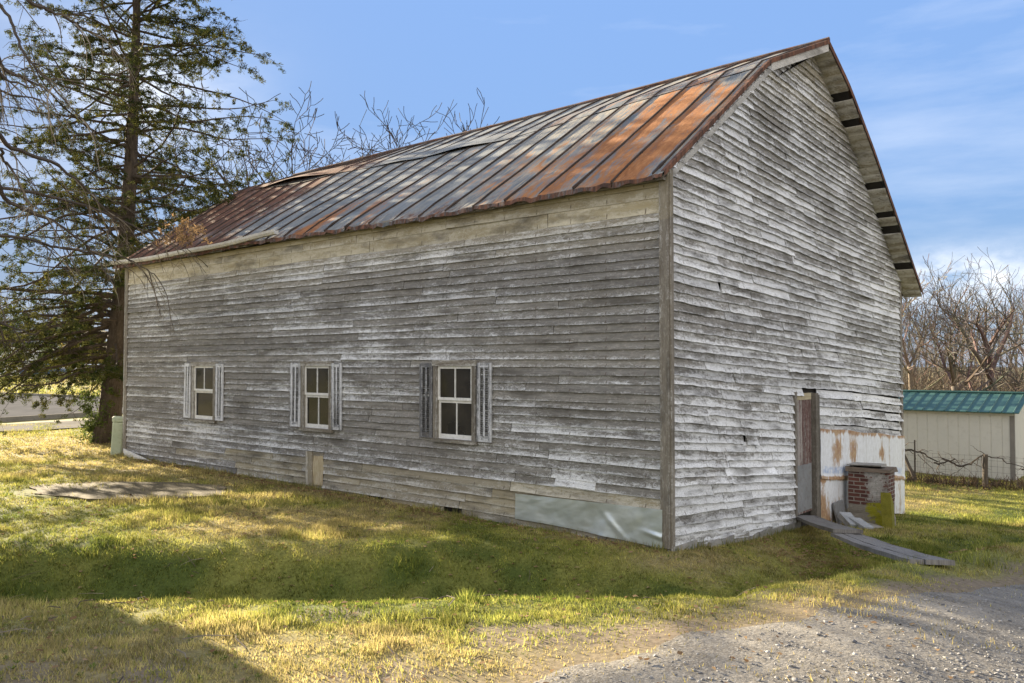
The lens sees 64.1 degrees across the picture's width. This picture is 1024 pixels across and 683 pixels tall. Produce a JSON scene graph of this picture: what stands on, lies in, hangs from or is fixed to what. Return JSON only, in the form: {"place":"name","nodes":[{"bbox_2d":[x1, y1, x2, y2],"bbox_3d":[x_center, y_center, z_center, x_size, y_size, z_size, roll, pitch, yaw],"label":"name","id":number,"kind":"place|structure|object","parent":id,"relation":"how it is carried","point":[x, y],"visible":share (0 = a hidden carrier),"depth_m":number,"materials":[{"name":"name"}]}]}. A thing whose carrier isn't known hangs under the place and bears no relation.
{"place":"outdoors","nodes":[
{"label":"outdoors","id":0,"kind":"place"},
{"bbox_2d":[0,420,89,430],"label":"path","id":1,"kind":"structure","parent":0,"point":[66,424],"depth_m":29.85,"materials":[{"name":"concrete"}]},
{"bbox_2d":[0,395,122,416],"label":"road","id":2,"kind":"structure","parent":0,"point":[17,408],"depth_m":42.81,"materials":[{"name":"grey asphalt"}]},
{"bbox_2d":[0,367,1023,682],"bbox_3d":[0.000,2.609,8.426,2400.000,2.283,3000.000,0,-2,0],"label":"ground","id":3,"kind":"structure","parent":0,"point":[796,609],"depth_m":9.62,"materials":[{"name":"green plant"}]},
{"bbox_2d":[0,320,35,375],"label":"bush","id":4,"kind":"object","parent":3,"relation":"on","point":[11,353],"visible":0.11,"depth_m":100.51,"materials":[{"name":"green plant"}]},
{"bbox_2d":[0,324,80,373],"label":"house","id":5,"kind":"structure","parent":3,"relation":"on","point":[30,359],"depth_m":124.23,"materials":[{"name":"white"}]},
{"bbox_2d":[20,364,65,376],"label":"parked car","id":6,"kind":"object","parent":3,"relation":"on","point":[48,372],"visible":0.06,"depth_m":87.48,"materials":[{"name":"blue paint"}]},
{"bbox_2d":[0,411,97,421],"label":"kerb","id":7,"kind":"structure","parent":3,"relation":"on","point":[27,418],"depth_m":33.84,"materials":[{"name":"concrete"}]},
{"bbox_2d":[0,392,99,397],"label":"kerb","id":8,"kind":"structure","parent":3,"relation":"on","point":[36,394],"depth_m":58.50,"materials":[{"name":"concrete"}]},
{"bbox_2d":[0,284,110,330],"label":"wood","id":9,"kind":"object","parent":3,"relation":"on","point":[43,306],"depth_m":146.33,"materials":[{"name":"green plant"}]},
{"bbox_2d":[31,308,100,368],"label":"bush","id":10,"kind":"object","parent":3,"relation":"on","point":[41,355],"visible":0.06,"depth_m":101.60,"materials":[{"name":"green plant"}]},
{"bbox_2d":[56,334,104,374],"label":"bush","id":11,"kind":"object","parent":3,"relation":"on","point":[66,367],"visible":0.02,"depth_m":95.91,"materials":[{"name":"green plant"}]},
{"bbox_2d":[68,362,95,381],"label":"bush","id":12,"kind":"object","parent":3,"relation":"on","point":[80,377],"visible":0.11,"depth_m":77.53,"materials":[{"name":"green plant"}]},
{"bbox_2d":[0,0,212,380],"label":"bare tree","id":13,"kind":"object","parent":3,"relation":"on","point":[28,210],"visible":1,"depth_m":14.06,"materials":[{"name":"brown plant"}]},
{"bbox_2d":[110,416,122,454],"bbox_3d":[-9.905,2.408,20.534,0.290,1.060,0.230,4,-1,-20],"label":"utility pedestal","id":14,"kind":"object","parent":3,"relation":"on","point":[117,435],"visible":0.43,"depth_m":20.44,"materials":[{"name":"green plastic"}]},
{"bbox_2d":[29,481,225,501],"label":"slab","id":15,"kind":"structure","parent":3,"relation":"on","point":[137,491],"depth_m":14.59,"materials":[{"name":"grey concrete"}]},
{"bbox_2d":[123,449,146,459],"bbox_3d":[-8.893,2.827,19.470,1.442,0.267,0.028,10,15,38],"label":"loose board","id":16,"kind":"object","parent":3,"relation":"on","point":[135,456],"visible":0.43,"depth_m":19.61,"materials":[{"name":"white wood"}]},
{"bbox_2d":[0,0,300,443],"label":"evergreen tree","id":17,"kind":"object","parent":3,"relation":"on","point":[110,367],"visible":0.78,"depth_m":23.33,"materials":[{"name":"green plant"}]},
{"bbox_2d":[64,127,263,240],"bbox_3d":[-16.071,-3.533,39.049,6.907,14.220,10.127,-1,-2,39],"label":"bare tree","id":18,"kind":"object","parent":3,"relation":"on","point":[153,236],"visible":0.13,"depth_m":39.12,"materials":[{"name":"brown plant"}]},
{"bbox_2d":[108,53,352,201],"bbox_3d":[-10.839,-3.910,34.392,11.247,14.777,6.453,0,-2,-10],"label":"bare tree","id":19,"kind":"object","parent":3,"relation":"on","point":[273,156],"visible":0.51,"depth_m":35.09,"materials":[{"name":"brown plant"}]},
{"bbox_2d":[311,109,390,166],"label":"bare tree","id":20,"kind":"object","parent":3,"relation":"on","point":[346,148],"visible":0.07,"depth_m":40.55,"materials":[{"name":"brown plant"}]},
{"bbox_2d":[0,526,795,682],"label":"twigs","id":21,"kind":"object","parent":3,"relation":"on","point":[242,644],"visible":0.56,"depth_m":5.35,"materials":[{"name":"brown wood"}]},
{"bbox_2d":[332,103,470,154],"bbox_3d":[-4.395,-3.847,40.300,7.972,14.906,9.803,0,-2,0],"label":"bare tree","id":22,"kind":"object","parent":3,"relation":"on","point":[389,141],"visible":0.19,"depth_m":38.98,"materials":[{"name":"brown plant"}]},
{"bbox_2d":[346,88,499,156],"bbox_3d":[-3.830,-4.565,40.573,9.321,16.342,7.431,-1,-2,32],"label":"bare tree","id":23,"kind":"object","parent":3,"relation":"on","point":[395,141],"visible":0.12,"depth_m":39.08,"materials":[{"name":"brown plant"}]},
{"bbox_2d":[0,469,939,682],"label":"weeds","id":24,"kind":"object","parent":3,"relation":"on","point":[214,652],"visible":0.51,"depth_m":6.31,"materials":[{"name":"green plant"}]},
{"bbox_2d":[0,449,1021,682],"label":"fallen leaves","id":25,"kind":"object","parent":3,"relation":"on","point":[489,661],"visible":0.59,"depth_m":10.57,"materials":[{"name":"brown plant"}]},
{"bbox_2d":[102,37,923,551],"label":"barn","id":26,"kind":"structure","parent":3,"relation":"on","point":[668,311],"depth_m":13.46,"materials":[{"name":"grey wood"}]},
{"bbox_2d":[183,362,223,422],"bbox_3d":[-6.730,1.096,17.863,1.620,1.310,0.105,-1,-2,40],"label":"window","id":27,"kind":"structure","parent":26,"relation":"in","point":[204,385],"depth_m":17.89,"materials":[{"name":"grey wood"}]},
{"bbox_2d":[290,361,341,432],"bbox_3d":[-3.656,1.018,15.266,1.570,1.310,0.105,-1,-2,40],"label":"window","id":28,"kind":"structure","parent":26,"relation":"in","point":[317,407],"depth_m":15.29,"materials":[{"name":"grey wood"}]},
{"bbox_2d":[419,360,491,444],"bbox_3d":[-0.896,0.948,12.933,1.570,1.310,0.105,-1,-2,40],"label":"window","id":29,"kind":"structure","parent":26,"relation":"in","point":[454,416],"depth_m":12.94,"materials":[{"name":"grey wood"}]},
{"bbox_2d":[797,393,811,514],"bbox_3d":[4.972,1.902,13.969,0.046,2.035,0.720,-1,-2,40],"label":"door","id":30,"kind":"structure","parent":26,"relation":"in","point":[804,441],"depth_m":13.98,"materials":[{"name":"grey paint"}]},
{"bbox_2d":[797,515,862,533],"bbox_3d":[4.707,2.745,12.361,0.380,0.428,3.174,0,-2,10],"label":"plank","id":31,"kind":"object","parent":3,"relation":"on","point":[821,523],"visible":0.96,"depth_m":11.94,"materials":[{"name":"grey wood"}]},
{"bbox_2d":[832,500,845,524],"bbox_3d":[5.988,3.129,14.921,0.049,0.429,0.489,-17,-12,39],"label":"slate","id":32,"kind":"object","parent":3,"relation":"on","point":[838,506],"visible":0.55,"depth_m":14.81,"materials":[{"name":"grey stone"}]},
{"bbox_2d":[849,517,873,529],"bbox_3d":[6.097,3.212,14.276,0.238,0.135,0.436,7,9,-14],"label":"concrete block","id":33,"kind":"object","parent":3,"relation":"on","point":[861,523],"depth_m":14.22,"materials":[{"name":"grey concrete"}]},
{"bbox_2d":[837,512,855,527],"bbox_3d":[5.969,3.176,14.466,0.233,0.131,0.447,6,17,-8],"label":"concrete block","id":34,"kind":"object","parent":33,"relation":"on","point":[843,518],"depth_m":14.48,"materials":[{"name":"grey concrete"}]},
{"bbox_2d":[845,462,897,525],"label":"brick pillar","id":35,"kind":"structure","parent":3,"relation":"on","point":[868,483],"depth_m":14.98,"materials":[{"name":"red brick"}]},
{"bbox_2d":[880,492,894,528],"bbox_3d":[6.692,3.123,14.551,0.170,0.870,0.182,-5,-7,38],"label":"post","id":36,"kind":"object","parent":3,"relation":"on","point":[887,510],"visible":0.68,"depth_m":14.50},
{"bbox_2d":[830,533,954,565],"bbox_3d":[4.171,2.312,9.242,0.402,0.501,3.502,0,-2,10],"label":"plank","id":37,"kind":"object","parent":3,"relation":"on","point":[873,545],"visible":0.98,"depth_m":8.71,"materials":[{"name":"grey wood"}]},
{"bbox_2d":[902,324,923,383],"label":"sapling","id":38,"kind":"object","parent":3,"relation":"on","point":[907,343],"visible":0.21,"depth_m":53.15,"materials":[{"name":"brown plant"}]},
{"bbox_2d":[902,316,936,389],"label":"sapling","id":39,"kind":"object","parent":3,"relation":"on","point":[915,361],"visible":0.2,"depth_m":52.68,"materials":[{"name":"brown plant"}]},
{"bbox_2d":[910,333,942,379],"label":"sapling","id":40,"kind":"object","parent":3,"relation":"on","point":[923,360],"visible":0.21,"depth_m":69.36,"materials":[{"name":"brown plant"}]},
{"bbox_2d":[908,325,959,388],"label":"sapling","id":41,"kind":"object","parent":3,"relation":"on","point":[928,363],"visible":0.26,"depth_m":54.08,"materials":[{"name":"brown plant"}]},
{"bbox_2d":[902,255,976,389],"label":"bare tree","id":42,"kind":"object","parent":3,"relation":"on","point":[908,369],"visible":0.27,"depth_m":44.43,"materials":[{"name":"brown plant"}]},
{"bbox_2d":[909,310,973,389],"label":"sapling","id":43,"kind":"object","parent":3,"relation":"on","point":[943,385],"visible":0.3,"depth_m":48.98,"materials":[{"name":"brown plant"}]},
{"bbox_2d":[904,304,984,389],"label":"sapling","id":44,"kind":"object","parent":3,"relation":"on","point":[946,353],"visible":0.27,"depth_m":49.67,"materials":[{"name":"brown plant"}]},
{"bbox_2d":[926,319,995,390],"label":"sapling","id":45,"kind":"object","parent":3,"relation":"on","point":[958,360],"visible":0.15,"depth_m":51.13,"materials":[{"name":"brown plant"}]},
{"bbox_2d":[899,390,1023,480],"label":"shed","id":46,"kind":"structure","parent":3,"relation":"on","point":[959,424],"depth_m":24.94,"materials":[{"name":"beige metal"}]},
{"bbox_2d":[902,246,1023,390],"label":"bare tree","id":47,"kind":"object","parent":3,"relation":"on","point":[1005,332],"visible":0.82,"depth_m":43.36,"materials":[{"name":"brown plant"}]},
{"bbox_2d":[902,255,1023,391],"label":"bare tree","id":48,"kind":"object","parent":3,"relation":"on","point":[951,372],"visible":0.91,"depth_m":42.31,"materials":[{"name":"brown plant"}]},
{"bbox_2d":[902,276,1023,380],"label":"wood","id":49,"kind":"object","parent":3,"relation":"on","point":[989,322],"visible":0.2,"depth_m":112.82,"materials":[{"name":"brown plant"}]},
{"bbox_2d":[903,360,1023,490],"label":"brush","id":50,"kind":"object","parent":3,"relation":"on","point":[976,482],"visible":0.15,"depth_m":40.19,"materials":[{"name":"brown plant"}]},
{"bbox_2d":[905,440,1023,487],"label":"fence","id":51,"kind":"object","parent":3,"relation":"on","point":[983,471],"visible":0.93,"depth_m":22.79,"materials":[{"name":"metal"}]},
{"bbox_2d":[905,443,1023,477],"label":"vine","id":52,"kind":"object","parent":51,"relation":"attached to","point":[950,461],"visible":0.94,"depth_m":23.07,"materials":[{"name":"brown plant"}]},
{"bbox_2d":[940,318,1000,381],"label":"sapling","id":53,"kind":"object","parent":3,"relation":"on","point":[963,354],"visible":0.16,"depth_m":65.10,"materials":[{"name":"brown plant"}]},
{"bbox_2d":[936,285,1023,391],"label":"bare tree","id":54,"kind":"object","parent":3,"relation":"on","point":[1009,372],"visible":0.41,"depth_m":46.96,"materials":[{"name":"brown plant"}]},
{"bbox_2d":[954,304,1017,387],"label":"sapling","id":55,"kind":"object","parent":3,"relation":"on","point":[991,346],"visible":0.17,"depth_m":52.56,"materials":[{"name":"brown plant"}]},
{"bbox_2d":[959,334,1014,389],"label":"sapling","id":56,"kind":"object","parent":3,"relation":"on","point":[982,358],"visible":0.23,"depth_m":50.61,"materials":[{"name":"brown plant"}]},
{"bbox_2d":[981,302,1023,387],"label":"sapling","id":57,"kind":"object","parent":3,"relation":"on","point":[1014,367],"visible":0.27,"depth_m":50.11,"materials":[{"name":"brown plant"}]},
{"bbox_2d":[998,353,1023,383],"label":"sapling","id":58,"kind":"object","parent":3,"relation":"on","point":[1015,366],"visible":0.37,"depth_m":55.09,"materials":[{"name":"brown plant"}]},
{"bbox_2d":[1001,316,1023,380],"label":"sapling","id":59,"kind":"object","parent":3,"relation":"on","point":[1019,339],"visible":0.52,"depth_m":56.93,"materials":[{"name":"brown plant"}]},
{"bbox_2d":[0,0,1023,366],"label":"sky","id":60,"kind":"structure","parent":0,"point":[937,86],"materials":[{"name":"blue"}]},
{"bbox_2d":[533,585,1023,682],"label":"driveway","id":61,"kind":"structure","parent":0,"point":[722,643],"depth_m":4.45,"materials":[{"name":"grey gravel"}]},
{"bbox_2d":[869,523,883,528],"bbox_3d":[6.350,3.289,14.539,0.472,0.076,0.348,1,-2,-35],"label":"flat stone","id":62,"kind":"object","parent":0,"point":[875,526],"visible":0.23,"depth_m":14.50,"materials":[{"name":"grey stone"}]}
]}

